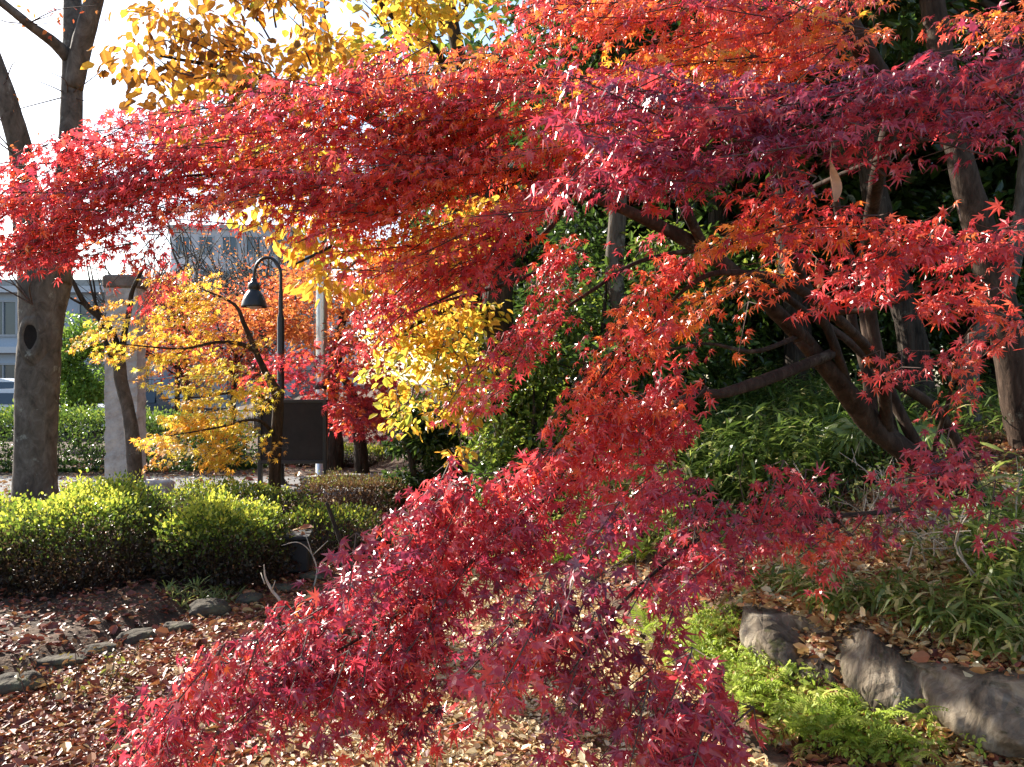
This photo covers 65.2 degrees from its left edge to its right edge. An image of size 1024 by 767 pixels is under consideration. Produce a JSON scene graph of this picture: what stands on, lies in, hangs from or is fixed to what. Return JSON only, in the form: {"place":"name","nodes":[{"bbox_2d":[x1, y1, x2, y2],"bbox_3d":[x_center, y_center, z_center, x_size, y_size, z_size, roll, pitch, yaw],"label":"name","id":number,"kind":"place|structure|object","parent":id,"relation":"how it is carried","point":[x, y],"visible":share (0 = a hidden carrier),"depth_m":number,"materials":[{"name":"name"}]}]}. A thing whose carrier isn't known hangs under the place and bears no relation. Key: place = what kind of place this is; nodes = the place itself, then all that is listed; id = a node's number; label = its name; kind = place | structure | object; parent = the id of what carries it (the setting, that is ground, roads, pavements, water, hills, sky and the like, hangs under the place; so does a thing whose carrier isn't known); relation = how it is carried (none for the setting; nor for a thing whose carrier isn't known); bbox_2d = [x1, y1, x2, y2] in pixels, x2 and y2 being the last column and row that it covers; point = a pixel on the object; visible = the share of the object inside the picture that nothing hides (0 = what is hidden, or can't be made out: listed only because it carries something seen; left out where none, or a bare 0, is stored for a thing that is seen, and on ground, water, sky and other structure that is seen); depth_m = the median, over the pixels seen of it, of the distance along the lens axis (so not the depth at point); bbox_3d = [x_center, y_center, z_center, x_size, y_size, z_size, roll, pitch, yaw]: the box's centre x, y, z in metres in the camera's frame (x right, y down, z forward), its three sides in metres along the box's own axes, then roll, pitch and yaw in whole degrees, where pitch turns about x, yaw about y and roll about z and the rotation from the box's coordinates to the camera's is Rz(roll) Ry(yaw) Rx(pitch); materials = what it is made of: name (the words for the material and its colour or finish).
{"place":"outdoors","nodes":[
{"label":"outdoors","id":0,"kind":"place"},
{"bbox_2d":[3,429,251,435],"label":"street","id":1,"kind":"structure","parent":0,"point":[102,433],"depth_m":24.79,"materials":[{"name":"asphalt"}]},
{"bbox_2d":[0,389,105,435],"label":"parked car","id":2,"kind":"object","parent":1,"relation":"on","point":[6,397],"visible":0.05,"depth_m":23.55,"materials":[{"name":"paint"}]},
{"bbox_2d":[59,388,182,432],"bbox_3d":[-12.900,0.870,26.200,4.320,1.420,1.640,0,0,0],"label":"parked car","id":3,"kind":"object","parent":1,"relation":"on","point":[153,398],"visible":0.06,"depth_m":25.44,"materials":[{"name":"paint"}]},
{"bbox_2d":[0,0,942,383],"label":"sky","id":4,"kind":"structure","parent":0,"point":[33,55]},
{"bbox_2d":[0,384,1023,766],"bbox_3d":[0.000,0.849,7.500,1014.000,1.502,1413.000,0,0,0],"label":"ground","id":5,"kind":"structure","parent":0,"point":[770,752],"depth_m":5.37,"materials":[{"name":"soil"}]},
{"bbox_2d":[0,486,71,582],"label":"azalea hedge","id":6,"kind":"object","parent":5,"relation":"on","point":[2,501],"visible":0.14,"depth_m":6.71,"materials":[{"name":"green plant"}]},
{"bbox_2d":[0,0,105,506],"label":"bare grey tree","id":7,"kind":"object","parent":5,"relation":"on","point":[42,305],"visible":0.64,"depth_m":8.25,"materials":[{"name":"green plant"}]},
{"bbox_2d":[1,634,149,718],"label":"fallen leaves","id":8,"kind":"object","parent":5,"relation":"on","point":[114,655],"visible":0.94,"depth_m":4.09,"materials":[{"name":"brown plant"}]},
{"bbox_2d":[58,311,104,446],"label":"round green tree","id":9,"kind":"object","parent":5,"relation":"on","point":[88,389],"visible":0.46,"depth_m":19.90,"materials":[{"name":"green plant"}]},
{"bbox_2d":[0,467,195,605],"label":"azalea hedge","id":10,"kind":"object","parent":5,"relation":"on","point":[125,508],"visible":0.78,"depth_m":5.98,"materials":[{"name":"green plant"}]},
{"bbox_2d":[0,280,208,392],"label":"office building","id":11,"kind":"structure","parent":5,"relation":"on","point":[8,321],"depth_m":41.98,"materials":[{"name":"paint"}]},
{"bbox_2d":[0,363,14,377],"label":"window","id":12,"kind":"structure","parent":11,"relation":"in","point":[7,370],"depth_m":41.98,"materials":[{"name":"glass"}]},
{"bbox_2d":[0,300,17,336],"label":"window","id":13,"kind":"structure","parent":11,"relation":"in","point":[8,308],"depth_m":41.98,"materials":[{"name":"glass"}]},
{"bbox_2d":[77,300,104,326],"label":"window","id":14,"kind":"structure","parent":11,"relation":"in","point":[81,309],"depth_m":41.98,"materials":[{"name":"glass"}]},
{"bbox_2d":[70,264,146,493],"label":"slim bare tree","id":15,"kind":"object","parent":5,"relation":"on","point":[134,462],"visible":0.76,"depth_m":10.73,"materials":[{"name":"brown plant"}]},
{"bbox_2d":[70,227,191,367],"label":"bare tree","id":16,"kind":"object","parent":5,"relation":"on","point":[102,301],"visible":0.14,"depth_m":32.24,"materials":[{"name":"brown plant"}]},
{"bbox_2d":[0,398,268,472],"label":"clipped hedge","id":17,"kind":"object","parent":5,"relation":"on","point":[65,415],"visible":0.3,"depth_m":14.80,"materials":[{"name":"green plant"}]},
{"bbox_2d":[145,480,174,493],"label":"stone block","id":18,"kind":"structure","parent":5,"relation":"on","point":[169,484],"depth_m":11.48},
{"bbox_2d":[91,269,235,444],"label":"rusty tree","id":19,"kind":"object","parent":5,"relation":"on","point":[176,367],"visible":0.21,"depth_m":20.44,"materials":[{"name":"orange plant"}]},
{"bbox_2d":[0,458,338,671],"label":"bed leaf litter","id":20,"kind":"object","parent":5,"relation":"on","point":[26,639],"visible":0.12,"depth_m":5.32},
{"bbox_2d":[64,263,287,506],"bbox_3d":[-3.963,0.140,9.239,3.000,3.121,2.016,0,0,0],"label":"yellow maple","id":21,"kind":"object","parent":5,"relation":"on","point":[275,429],"visible":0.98,"depth_m":9.38,"materials":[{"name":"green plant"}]},
{"bbox_2d":[0,476,362,496],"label":"paved lane","id":22,"kind":"structure","parent":5,"relation":"on","point":[290,480],"depth_m":13.06,"materials":[{"name":"concrete"}]},
{"bbox_2d":[95,275,154,485],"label":"stone pillar","id":23,"kind":"structure","parent":22,"relation":"on","point":[115,450],"depth_m":12.20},
{"bbox_2d":[241,256,286,484],"bbox_3d":[-3.901,-0.205,12.600,0.720,3.609,0.396,0,0,0],"label":"street lamp","id":24,"kind":"object","parent":22,"relation":"on","point":[253,297],"visible":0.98,"depth_m":12.55,"materials":[{"name":"metal"}]},
{"bbox_2d":[258,400,327,486],"bbox_3d":[-3.370,0.959,12.300,1.060,1.423,0.090,0,0,0],"label":"notice board","id":25,"kind":"object","parent":22,"relation":"on","point":[305,428],"visible":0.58,"depth_m":12.28,"materials":[{"name":"paint"}]},
{"bbox_2d":[314,1,332,474],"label":"flagpole","id":26,"kind":"object","parent":22,"relation":"on","point":[321,312],"visible":0.25,"depth_m":13.32,"materials":[{"name":"metal"}]},
{"bbox_2d":[113,195,258,442],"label":"bare tree","id":27,"kind":"object","parent":5,"relation":"on","point":[187,256],"visible":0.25,"depth_m":21.52,"materials":[{"name":"brown plant"}]},
{"bbox_2d":[155,569,252,610],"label":"grass","id":28,"kind":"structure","parent":5,"relation":"on","point":[168,587],"depth_m":5.77,"materials":[{"name":"green plant"}]},
{"bbox_2d":[144,484,301,589],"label":"azalea hedge","id":29,"kind":"object","parent":5,"relation":"on","point":[215,550],"visible":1,"depth_m":6.08,"materials":[{"name":"green plant"}]},
{"bbox_2d":[155,279,315,448],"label":"rusty tree","id":30,"kind":"object","parent":5,"relation":"on","point":[235,358],"visible":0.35,"depth_m":17.78,"materials":[{"name":"orange plant"}]},
{"bbox_2d":[167,225,313,294],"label":"apartment building","id":31,"kind":"structure","parent":5,"relation":"on","point":[215,235],"depth_m":78.00,"materials":[{"name":"paint"}]},
{"bbox_2d":[198,236,214,255],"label":"window","id":32,"kind":"structure","parent":31,"relation":"in","point":[200,238],"depth_m":77.98,"materials":[{"name":"glass"}]},
{"bbox_2d":[221,236,237,255],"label":"window","id":33,"kind":"structure","parent":31,"relation":"in","point":[232,239],"depth_m":77.98,"materials":[{"name":"glass"}]},
{"bbox_2d":[245,236,261,255],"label":"window","id":34,"kind":"structure","parent":31,"relation":"in","point":[250,247],"depth_m":77.98,"materials":[{"name":"glass"}]},
{"bbox_2d":[143,211,339,399],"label":"bare tree","id":35,"kind":"object","parent":5,"relation":"on","point":[240,266],"visible":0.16,"depth_m":29.64,"materials":[{"name":"brown plant"}]},
{"bbox_2d":[158,469,329,530],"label":"azalea hedge","id":36,"kind":"object","parent":5,"relation":"on","point":[273,493],"visible":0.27,"depth_m":8.50,"materials":[{"name":"green plant"}]},
{"bbox_2d":[188,217,336,435],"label":"bare tree","id":37,"kind":"object","parent":5,"relation":"on","point":[235,294],"visible":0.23,"depth_m":23.90,"materials":[{"name":"brown plant"}]},
{"bbox_2d":[179,295,360,408],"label":"office building","id":38,"kind":"structure","parent":5,"relation":"on","point":[308,367],"depth_m":44.00,"materials":[{"name":"paint"}]},
{"bbox_2d":[190,368,213,399],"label":"window","id":39,"kind":"structure","parent":38,"relation":"in","point":[202,385],"depth_m":43.98,"materials":[{"name":"glass"}]},
{"bbox_2d":[293,368,315,394],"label":"window","id":40,"kind":"structure","parent":38,"relation":"in","point":[308,372],"depth_m":43.98,"materials":[{"name":"glass"}]},
{"bbox_2d":[268,529,312,572],"bbox_3d":[-1.870,1.415,6.750,0.350,0.301,0.330,0,0,-9],"label":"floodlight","id":41,"kind":"object","parent":5,"relation":"on","point":[302,553],"visible":0.5,"depth_m":6.62,"materials":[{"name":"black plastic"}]},
{"bbox_2d":[80,0,521,503],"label":"yellow leaf tree","id":42,"kind":"object","parent":5,"relation":"on","point":[491,317],"visible":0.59,"depth_m":7.60,"materials":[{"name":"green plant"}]},
{"bbox_2d":[248,441,392,466],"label":"clipped hedge","id":43,"kind":"object","parent":5,"relation":"on","point":[376,449],"visible":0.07,"depth_m":15.43,"materials":[{"name":"green plant"}]},
{"bbox_2d":[237,332,430,473],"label":"crimson maple","id":44,"kind":"object","parent":5,"relation":"on","point":[349,409],"visible":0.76,"depth_m":12.90,"materials":[{"name":"red plant"}]},
{"bbox_2d":[280,495,395,561],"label":"azalea hedge","id":45,"kind":"object","parent":5,"relation":"on","point":[346,514],"visible":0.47,"depth_m":7.43,"materials":[{"name":"green plant"}]},
{"bbox_2d":[288,465,410,515],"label":"clipped hedge","id":46,"kind":"object","parent":5,"relation":"on","point":[360,483],"visible":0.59,"depth_m":9.89,"materials":[{"name":"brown plant"}]},
{"bbox_2d":[218,237,481,469],"bbox_3d":[-2.987,-0.632,15.424,5.377,4.675,4.793,0,0,27],"label":"orange maple","id":47,"kind":"object","parent":5,"relation":"on","point":[263,318],"visible":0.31,"depth_m":14.59,"materials":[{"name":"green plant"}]},
{"bbox_2d":[0,499,761,766],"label":"footpath","id":48,"kind":"structure","parent":5,"relation":"on","point":[522,740],"depth_m":3.91,"materials":[{"name":"plant"}]},
{"bbox_2d":[0,670,46,696],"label":"edging stone","id":49,"kind":"object","parent":48,"relation":"on","point":[9,682],"visible":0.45,"depth_m":4.07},
{"bbox_2d":[36,653,86,671],"bbox_3d":[-2.530,1.565,4.483,0.269,0.086,0.157,0,0,-4],"label":"edging stone","id":50,"kind":"object","parent":48,"relation":"on","point":[54,660],"visible":0.67,"depth_m":4.43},
{"bbox_2d":[82,642,116,657],"bbox_3d":[-2.408,1.564,4.682,0.209,0.085,0.156,0,0,-2],"label":"edging stone","id":51,"kind":"object","parent":48,"relation":"on","point":[102,644],"visible":0.57,"depth_m":4.65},
{"bbox_2d":[116,627,156,645],"bbox_3d":[-2.300,1.562,4.916,0.165,0.095,0.236,0,0,40],"label":"edging stone","id":52,"kind":"object","parent":48,"relation":"on","point":[135,635],"visible":0.59,"depth_m":4.87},
{"bbox_2d":[164,621,193,633],"bbox_3d":[-2.136,1.565,5.121,0.215,0.088,0.152,0,0,24],"label":"edging stone","id":53,"kind":"object","parent":48,"relation":"on","point":[171,626],"visible":0.61,"depth_m":5.07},
{"bbox_2d":[188,598,230,619],"bbox_3d":[-2.073,1.551,5.471,0.291,0.148,0.205,0,0,-19],"label":"edging stone","id":54,"kind":"object","parent":48,"relation":"on","point":[205,607],"visible":0.66,"depth_m":5.42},
{"bbox_2d":[235,592,263,605],"bbox_3d":[-1.893,1.563,5.775,0.203,0.087,0.164,0,0,-11],"label":"edging stone","id":55,"kind":"object","parent":48,"relation":"on","point":[253,597],"visible":0.66,"depth_m":5.73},
{"bbox_2d":[298,571,327,582],"bbox_3d":[-1.597,1.565,6.441,0.230,0.087,0.161,0,0,18],"label":"edging stone","id":56,"kind":"object","parent":48,"relation":"on","point":[311,575],"visible":0.61,"depth_m":6.39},
{"bbox_2d":[0,507,777,766],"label":"fallen leaves","id":57,"kind":"object","parent":48,"relation":"on","point":[74,751],"visible":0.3,"depth_m":3.79,"materials":[{"name":"brown plant"}]},
{"bbox_2d":[325,502,350,572],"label":"dark stem","id":58,"kind":"object","parent":57,"relation":"on","point":[336,530],"visible":0.62,"depth_m":6.39,"materials":[{"name":"brown plant"}]},
{"bbox_2d":[375,391,476,507],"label":"evergreen shrub","id":59,"kind":"object","parent":5,"relation":"on","point":[415,449],"visible":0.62,"depth_m":10.15,"materials":[{"name":"green plant"}]},
{"bbox_2d":[351,17,569,382],"bbox_3d":[-0.857,-3.600,17.581,5.405,8.895,5.754,0,0,0],"label":"evergreen tree","id":60,"kind":"object","parent":5,"relation":"on","point":[391,32],"visible":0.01,"depth_m":17.24,"materials":[{"name":"green plant"}]},
{"bbox_2d":[423,304,556,444],"bbox_3d":[-0.239,0.064,11.877,2.261,2.587,2.244,0,0,0],"label":"evergreen shrub","id":61,"kind":"object","parent":5,"relation":"on","point":[477,340],"visible":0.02,"depth_m":11.68,"materials":[{"name":"green plant"}]},
{"bbox_2d":[399,0,604,402],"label":"evergreen tree","id":62,"kind":"object","parent":5,"relation":"on","point":[478,42],"depth_m":15.24,"materials":[{"name":"green plant"}]},
{"bbox_2d":[0,0,1023,766],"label":"red maple tree","id":63,"kind":"object","parent":5,"relation":"on","point":[438,156],"visible":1,"depth_m":2.96,"materials":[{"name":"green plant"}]},
{"bbox_2d":[829,144,841,201],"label":"dead leaf","id":64,"kind":"object","parent":63,"relation":"hanging from","point":[836,183],"visible":1,"depth_m":2.13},
{"bbox_2d":[451,368,590,517],"bbox_3d":[0.256,0.829,9.080,1.874,2.060,1.734,0,0,0],"label":"evergreen shrub","id":65,"kind":"object","parent":5,"relation":"on","point":[526,437],"visible":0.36,"depth_m":8.82,"materials":[{"name":"green plant"}]},
{"bbox_2d":[483,198,644,443],"bbox_3d":[0.807,-0.701,10.790,2.496,3.694,2.715,0,0,0],"label":"evergreen shrub","id":66,"kind":"object","parent":5,"relation":"on","point":[596,240],"visible":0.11,"depth_m":10.58,"materials":[{"name":"green plant"}]},
{"bbox_2d":[506,214,717,454],"bbox_3d":[1.123,-0.247,8.859,2.395,3.273,2.152,0,0,26],"label":"evergreen shrub","id":67,"kind":"object","parent":5,"relation":"on","point":[556,366],"visible":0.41,"depth_m":8.57,"materials":[{"name":"green plant"}]},
{"bbox_2d":[468,41,759,325],"bbox_3d":[1.805,-2.947,13.485,5.249,7.356,4.726,0,0,-33],"label":"evergreen tree","id":68,"kind":"object","parent":5,"relation":"on","point":[539,251],"visible":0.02,"depth_m":12.78,"materials":[{"name":"green plant"}]},
{"bbox_2d":[485,0,766,452],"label":"tall wood tree","id":69,"kind":"object","parent":5,"relation":"on","point":[616,226],"visible":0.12,"depth_m":8.56,"materials":[{"name":"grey plant"}]},
{"bbox_2d":[600,535,655,566],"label":"fern","id":70,"kind":"object","parent":5,"relation":"on","point":[624,554],"visible":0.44,"depth_m":6.42,"materials":[{"name":"green plant"}]},
{"bbox_2d":[512,20,764,404],"bbox_3d":[2.438,-3.041,11.719,4.223,7.261,4.188,0,0,-32],"label":"tall wood tree","id":71,"kind":"object","parent":5,"relation":"on","point":[715,216],"visible":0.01,"depth_m":10.88,"materials":[{"name":"brown plant"}]},
{"bbox_2d":[616,589,727,646],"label":"fern","id":72,"kind":"object","parent":5,"relation":"on","point":[646,623],"visible":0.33,"depth_m":4.87,"materials":[{"name":"green plant"}]},
{"bbox_2d":[598,163,784,433],"bbox_3d":[2.017,-0.769,9.341,2.091,3.689,2.218,0,0,0],"label":"evergreen shrub","id":73,"kind":"object","parent":5,"relation":"on","point":[723,356],"visible":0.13,"depth_m":9.01,"materials":[{"name":"green plant"}]},
{"bbox_2d":[635,498,770,556],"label":"twiggy shrub","id":74,"kind":"object","parent":5,"relation":"on","point":[722,532],"visible":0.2,"depth_m":5.65,"materials":[{"name":"green plant"}]},
{"bbox_2d":[504,434,904,744],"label":"bank plants","id":75,"kind":"object","parent":5,"relation":"on","point":[804,687],"visible":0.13,"depth_m":3.89,"materials":[{"name":"green plant"}]},
{"bbox_2d":[667,583,742,636],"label":"fern","id":76,"kind":"object","parent":5,"relation":"on","point":[722,620],"visible":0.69,"depth_m":4.63,"materials":[{"name":"green plant"}]},
{"bbox_2d":[661,617,748,683],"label":"fern","id":77,"kind":"object","parent":5,"relation":"on","point":[703,646],"visible":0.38,"depth_m":4.37,"materials":[{"name":"green plant"}]},
{"bbox_2d":[537,0,915,399],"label":"tall wood tree","id":78,"kind":"object","parent":5,"relation":"on","point":[793,353],"visible":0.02,"depth_m":9.19,"materials":[{"name":"brown plant"}]},
{"bbox_2d":[675,642,785,703],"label":"fern","id":79,"kind":"object","parent":5,"relation":"on","point":[755,658],"visible":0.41,"depth_m":4.06,"materials":[{"name":"green plant"}]},
{"bbox_2d":[477,395,1023,766],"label":"bank leaf litter","id":80,"kind":"object","parent":5,"relation":"on","point":[922,653],"visible":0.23,"depth_m":4.08,"materials":[{"name":"plant"}]},
{"bbox_2d":[656,219,850,407],"bbox_3d":[3.160,-0.797,10.541,2.595,2.869,2.286,0,0,-26],"label":"evergreen shrub","id":81,"kind":"object","parent":5,"relation":"on","point":[774,334],"visible":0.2,"depth_m":10.19,"materials":[{"name":"green plant"}]},
{"bbox_2d":[717,655,832,722],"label":"fern","id":82,"kind":"object","parent":5,"relation":"on","point":[752,673],"visible":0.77,"depth_m":3.85,"materials":[{"name":"green plant"}]},
{"bbox_2d":[687,455,891,546],"bbox_3d":[1.975,0.777,5.579,1.393,0.566,1.224,0,0,0],"label":"twiggy shrub","id":83,"kind":"object","parent":5,"relation":"on","point":[831,500],"visible":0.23,"depth_m":5.47,"materials":[{"name":"green plant"}]},
{"bbox_2d":[739,602,841,689],"bbox_3d":[1.502,1.376,4.240,0.557,0.331,0.886,0,0,22],"label":"boulder","id":84,"kind":"object","parent":5,"relation":"on","point":[773,634],"visible":0.56,"depth_m":4.09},
{"bbox_2d":[625,27,961,389],"bbox_3d":[4.075,-2.752,11.692,5.273,6.582,5.412,0,0,0],"label":"evergreen tree","id":85,"kind":"object","parent":5,"relation":"on","point":[822,172],"visible":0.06,"depth_m":10.71,"materials":[{"name":"green plant"}]},
{"bbox_2d":[672,60,934,255],"bbox_3d":[5.029,-3.093,14.411,5.605,7.155,5.281,0,0,-30],"label":"evergreen tree","id":86,"kind":"object","parent":5,"relation":"on","point":[732,214],"visible":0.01,"depth_m":13.14,"materials":[{"name":"green plant"}]},
{"bbox_2d":[758,241,858,393],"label":"evergreen shrub","id":87,"kind":"object","parent":5,"relation":"on","point":[824,338],"visible":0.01,"depth_m":11.61,"materials":[{"name":"green plant"}]},
{"bbox_2d":[739,674,883,763],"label":"fern","id":88,"kind":"object","parent":5,"relation":"on","point":[826,715],"visible":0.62,"depth_m":3.50,"materials":[{"name":"green plant"}]},
{"bbox_2d":[690,0,935,414],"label":"tall wood tree","id":89,"kind":"object","parent":5,"relation":"on","point":[911,335],"visible":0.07,"depth_m":8.09,"materials":[{"name":"brown plant"}]},
{"bbox_2d":[657,0,1023,449],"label":"tall wood tree","id":90,"kind":"object","parent":5,"relation":"on","point":[968,192],"visible":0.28,"depth_m":5.88,"materials":[{"name":"brown plant"}]},
{"bbox_2d":[774,686,928,766],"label":"fern","id":91,"kind":"object","parent":5,"relation":"on","point":[835,731],"visible":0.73,"depth_m":3.39,"materials":[{"name":"green plant"}]},
{"bbox_2d":[731,442,1023,671],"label":"grass tufts","id":92,"kind":"object","parent":5,"relation":"on","point":[999,573],"visible":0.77,"depth_m":3.81,"materials":[{"name":"green plant"}]},
{"bbox_2d":[815,411,950,483],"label":"fan palm","id":93,"kind":"object","parent":5,"relation":"on","point":[849,426],"visible":0.38,"depth_m":5.84,"materials":[{"name":"green plant"}]},
{"bbox_2d":[818,255,947,386],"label":"evergreen shrub","id":94,"kind":"object","parent":5,"relation":"on","point":[933,355],"visible":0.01,"depth_m":13.21,"materials":[{"name":"green plant"}]},
{"bbox_2d":[764,7,1023,389],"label":"evergreen tree","id":95,"kind":"object","parent":5,"relation":"on","point":[900,202],"visible":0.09,"depth_m":10.37,"materials":[{"name":"green plant"}]},
{"bbox_2d":[793,436,1020,532],"bbox_3d":[2.547,0.622,5.015,1.432,0.591,1.088,0,0,-31],"label":"twiggy shrub","id":96,"kind":"object","parent":5,"relation":"on","point":[871,469],"visible":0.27,"depth_m":5.06,"materials":[{"name":"plant"}]},
{"bbox_2d":[830,683,986,766],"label":"fern","id":97,"kind":"object","parent":5,"relation":"on","point":[887,757],"visible":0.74,"depth_m":3.26,"materials":[{"name":"green plant"}]},
{"bbox_2d":[819,4,1021,390],"bbox_3d":[8.005,-3.731,13.499,6.051,8.426,5.449,0,0,30],"label":"evergreen tree","id":98,"kind":"object","parent":5,"relation":"on","point":[991,165],"visible":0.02,"depth_m":13.32,"materials":[{"name":"green plant"}]},
{"bbox_2d":[824,181,1023,408],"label":"evergreen shrub","id":99,"kind":"object","parent":5,"relation":"on","point":[886,328],"visible":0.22,"depth_m":9.02,"materials":[{"name":"green plant"}]},
{"bbox_2d":[839,622,1023,757],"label":"boulder","id":100,"kind":"object","parent":5,"relation":"on","point":[874,670],"visible":0.71,"depth_m":3.40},
{"bbox_2d":[863,0,1023,425],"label":"tall wood tree","id":101,"kind":"object","parent":5,"relation":"on","point":[1018,206],"visible":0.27,"depth_m":7.37,"materials":[{"name":"brown plant"}]},
{"bbox_2d":[882,456,1023,582],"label":"twiggy shrub","id":102,"kind":"object","parent":5,"relation":"on","point":[950,541],"visible":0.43,"depth_m":4.08,"materials":[{"name":"plant"}]},
{"bbox_2d":[911,0,1020,238],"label":"evergreen tree","id":103,"kind":"object","parent":5,"relation":"on","point":[986,176],"visible":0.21,"depth_m":9.22,"materials":[{"name":"green plant"}]},
{"bbox_2d":[556,353,1007,547],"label":"bamboo grass","id":104,"kind":"structure","parent":0,"point":[786,429],"depth_m":6.47,"materials":[{"name":"green plant"}]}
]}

